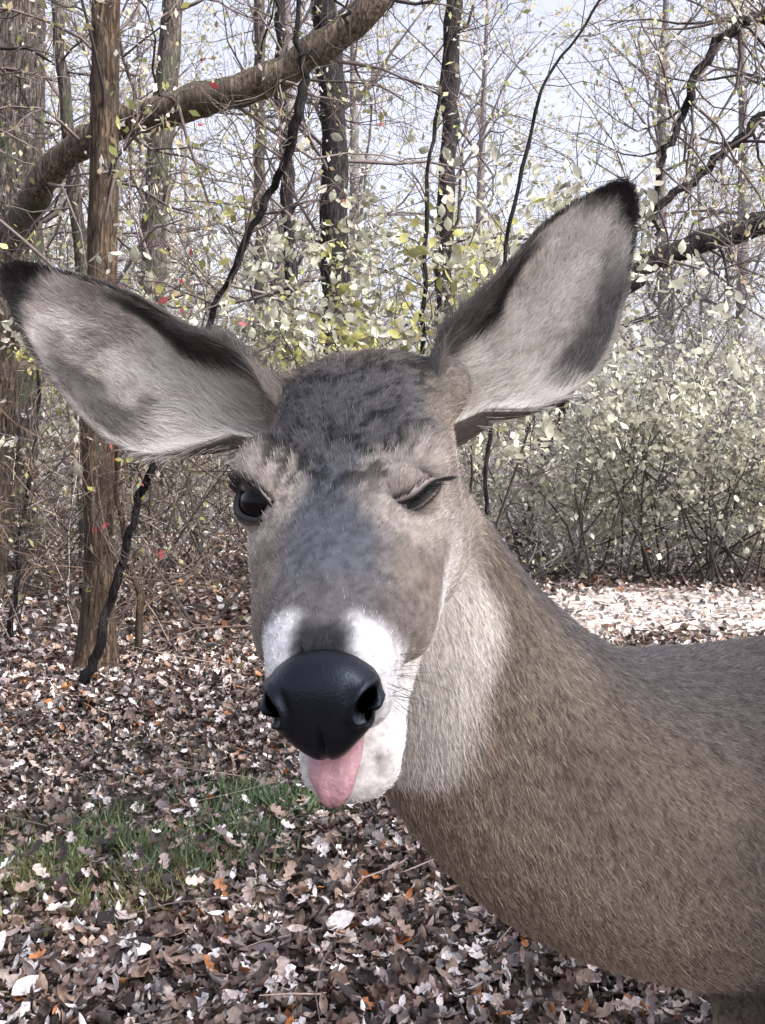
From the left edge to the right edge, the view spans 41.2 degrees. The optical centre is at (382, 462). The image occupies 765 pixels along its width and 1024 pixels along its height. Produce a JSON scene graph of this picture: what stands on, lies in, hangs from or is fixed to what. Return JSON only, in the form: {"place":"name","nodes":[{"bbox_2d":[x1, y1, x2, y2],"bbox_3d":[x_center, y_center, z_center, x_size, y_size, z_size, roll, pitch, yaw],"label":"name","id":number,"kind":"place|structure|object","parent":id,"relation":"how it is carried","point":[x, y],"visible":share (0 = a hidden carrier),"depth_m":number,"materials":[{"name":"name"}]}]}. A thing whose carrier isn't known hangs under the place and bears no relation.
{"place":"outdoors","nodes":[
{"label":"outdoors","id":0,"kind":"place"},
{"bbox_2d":[0,467,764,1023],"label":"ground","id":1,"kind":"structure","parent":0,"point":[364,813],"depth_m":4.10,"materials":[{"name":"brown plant"}]},
{"bbox_2d":[0,75,181,642],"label":"sapling","id":2,"kind":"object","parent":1,"relation":"on","point":[18,567],"visible":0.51,"depth_m":6.47,"materials":[{"name":"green plant"}]},
{"bbox_2d":[0,0,223,598],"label":"young tree","id":3,"kind":"object","parent":1,"relation":"on","point":[76,200],"visible":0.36,"depth_m":8.31,"materials":[{"name":"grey plant"}]},
{"bbox_2d":[0,0,234,673],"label":"oak tree","id":4,"kind":"object","parent":1,"relation":"on","point":[104,28],"visible":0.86,"depth_m":5.71,"materials":[{"name":"brown plant"}]},
{"bbox_2d":[0,396,250,649],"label":"bare shrub","id":5,"kind":"object","parent":1,"relation":"on","point":[50,556],"visible":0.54,"depth_m":6.50,"materials":[{"name":"brown plant"}]},
{"bbox_2d":[0,262,261,691],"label":"sapling","id":6,"kind":"object","parent":1,"relation":"on","point":[140,602],"visible":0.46,"depth_m":5.96,"materials":[{"name":"brown plant"}]},
{"bbox_2d":[0,0,267,596],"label":"oak tree","id":7,"kind":"object","parent":1,"relation":"on","point":[32,56],"visible":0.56,"depth_m":8.80,"materials":[{"name":"grey plant"}]},
{"bbox_2d":[0,791,318,952],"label":"grass patch","id":8,"kind":"object","parent":1,"relation":"on","point":[47,890],"visible":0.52,"depth_m":2.74,"materials":[{"name":"green plant"}]},
{"bbox_2d":[0,177,401,593],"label":"thicket","id":9,"kind":"object","parent":1,"relation":"on","point":[203,484],"visible":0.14,"depth_m":10.31,"materials":[{"name":"brown plant"}]},
{"bbox_2d":[0,763,414,922],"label":"grass patch","id":10,"kind":"object","parent":1,"relation":"on","point":[224,790],"visible":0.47,"depth_m":3.10,"materials":[{"name":"green plant"}]},
{"bbox_2d":[45,0,389,551],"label":"oak tree","id":11,"kind":"object","parent":1,"relation":"on","point":[173,25],"visible":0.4,"depth_m":12.88,"materials":[{"name":"grey plant"}]},
{"bbox_2d":[21,188,418,586],"bbox_3d":[-2.538,-0.620,9.531,5.793,3.559,3.744,0,0,0],"label":"spicebush","id":12,"kind":"object","parent":1,"relation":"on","point":[199,547],"visible":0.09,"depth_m":9.68,"materials":[{"name":"green plant"}]},
{"bbox_2d":[0,0,443,687],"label":"sapling","id":13,"kind":"object","parent":1,"relation":"on","point":[138,496],"visible":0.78,"depth_m":4.73,"materials":[{"name":"black plant"}]},
{"bbox_2d":[0,0,521,599],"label":"maple tree","id":14,"kind":"object","parent":1,"relation":"on","point":[54,166],"visible":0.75,"depth_m":7.21,"materials":[{"name":"beige plant"}]},
{"bbox_2d":[117,0,474,364],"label":"oak tree","id":15,"kind":"object","parent":1,"relation":"on","point":[256,33],"visible":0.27,"depth_m":18.89,"materials":[{"name":"brown plant"}]},
{"bbox_2d":[45,0,556,367],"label":"oak tree","id":16,"kind":"object","parent":1,"relation":"on","point":[339,165],"visible":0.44,"depth_m":10.90,"materials":[{"name":"brown plant"}]},
{"bbox_2d":[121,0,488,368],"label":"oak tree","id":17,"kind":"object","parent":1,"relation":"on","point":[290,170],"visible":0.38,"depth_m":13.95,"materials":[{"name":"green plant"}]},
{"bbox_2d":[0,174,764,1023],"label":"white tailed deer","id":18,"kind":"object","parent":1,"relation":"on","point":[488,716],"visible":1,"depth_m":0.71},
{"bbox_2d":[0,32,764,635],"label":"spicebush","id":19,"kind":"object","parent":1,"relation":"on","point":[360,332],"visible":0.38,"depth_m":6.99,"materials":[{"name":"green plant"}]},
{"bbox_2d":[0,560,764,1023],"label":"fallen sticks","id":20,"kind":"object","parent":1,"relation":"on","point":[316,994],"visible":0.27,"depth_m":2.79,"materials":[{"name":"brown wood"}]},
{"bbox_2d":[37,45,764,529],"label":"thicket","id":21,"kind":"object","parent":1,"relation":"on","point":[701,327],"visible":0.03,"depth_m":19.04,"materials":[{"name":"green plant"}]},
{"bbox_2d":[40,0,764,511],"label":"distant woodland","id":22,"kind":"object","parent":1,"relation":"on","point":[666,34],"visible":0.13,"depth_m":23.87,"materials":[{"name":"grey plant"}]},
{"bbox_2d":[288,0,601,353],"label":"sapling","id":23,"kind":"object","parent":1,"relation":"on","point":[424,264],"visible":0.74,"depth_m":6.96,"materials":[{"name":"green plant"}]},
{"bbox_2d":[190,142,764,579],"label":"thicket","id":24,"kind":"object","parent":1,"relation":"on","point":[570,414],"visible":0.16,"depth_m":12.59,"materials":[{"name":"green plant"}]},
{"bbox_2d":[348,0,698,326],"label":"oak tree","id":25,"kind":"object","parent":1,"relation":"on","point":[453,81],"visible":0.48,"depth_m":16.88,"materials":[{"name":"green plant"}]},
{"bbox_2d":[289,0,760,517],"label":"sapling","id":26,"kind":"object","parent":1,"relation":"on","point":[488,451],"visible":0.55,"depth_m":4.99,"materials":[{"name":"black plant"}]},
{"bbox_2d":[394,0,764,436],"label":"leaning tree","id":27,"kind":"object","parent":1,"relation":"on","point":[697,73],"visible":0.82,"depth_m":7.98,"materials":[{"name":"brown plant"}]},
{"bbox_2d":[455,0,764,388],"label":"leaning tree","id":28,"kind":"object","parent":1,"relation":"on","point":[734,143],"visible":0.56,"depth_m":8.38,"materials":[{"name":"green plant"}]},
{"bbox_2d":[456,257,764,583],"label":"spicebush","id":29,"kind":"object","parent":1,"relation":"on","point":[596,456],"visible":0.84,"depth_m":9.93,"materials":[{"name":"green plant"}]},
{"bbox_2d":[458,373,764,577],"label":"bramble thicket","id":30,"kind":"object","parent":1,"relation":"on","point":[593,529],"visible":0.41,"depth_m":11.03,"materials":[{"name":"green plant"}]},
{"bbox_2d":[488,121,764,551],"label":"leaning tree branch","id":31,"kind":"object","parent":1,"relation":"on","point":[700,244],"visible":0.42,"depth_m":12.15,"materials":[{"name":"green plant"}]},
{"bbox_2d":[38,0,764,466],"label":"sky","id":32,"kind":"structure","parent":0,"point":[548,5],"materials":[{"name":"white"}]},
{"bbox_2d":[549,587,764,640],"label":"path","id":33,"kind":"structure","parent":0,"point":[654,617],"depth_m":7.71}
]}

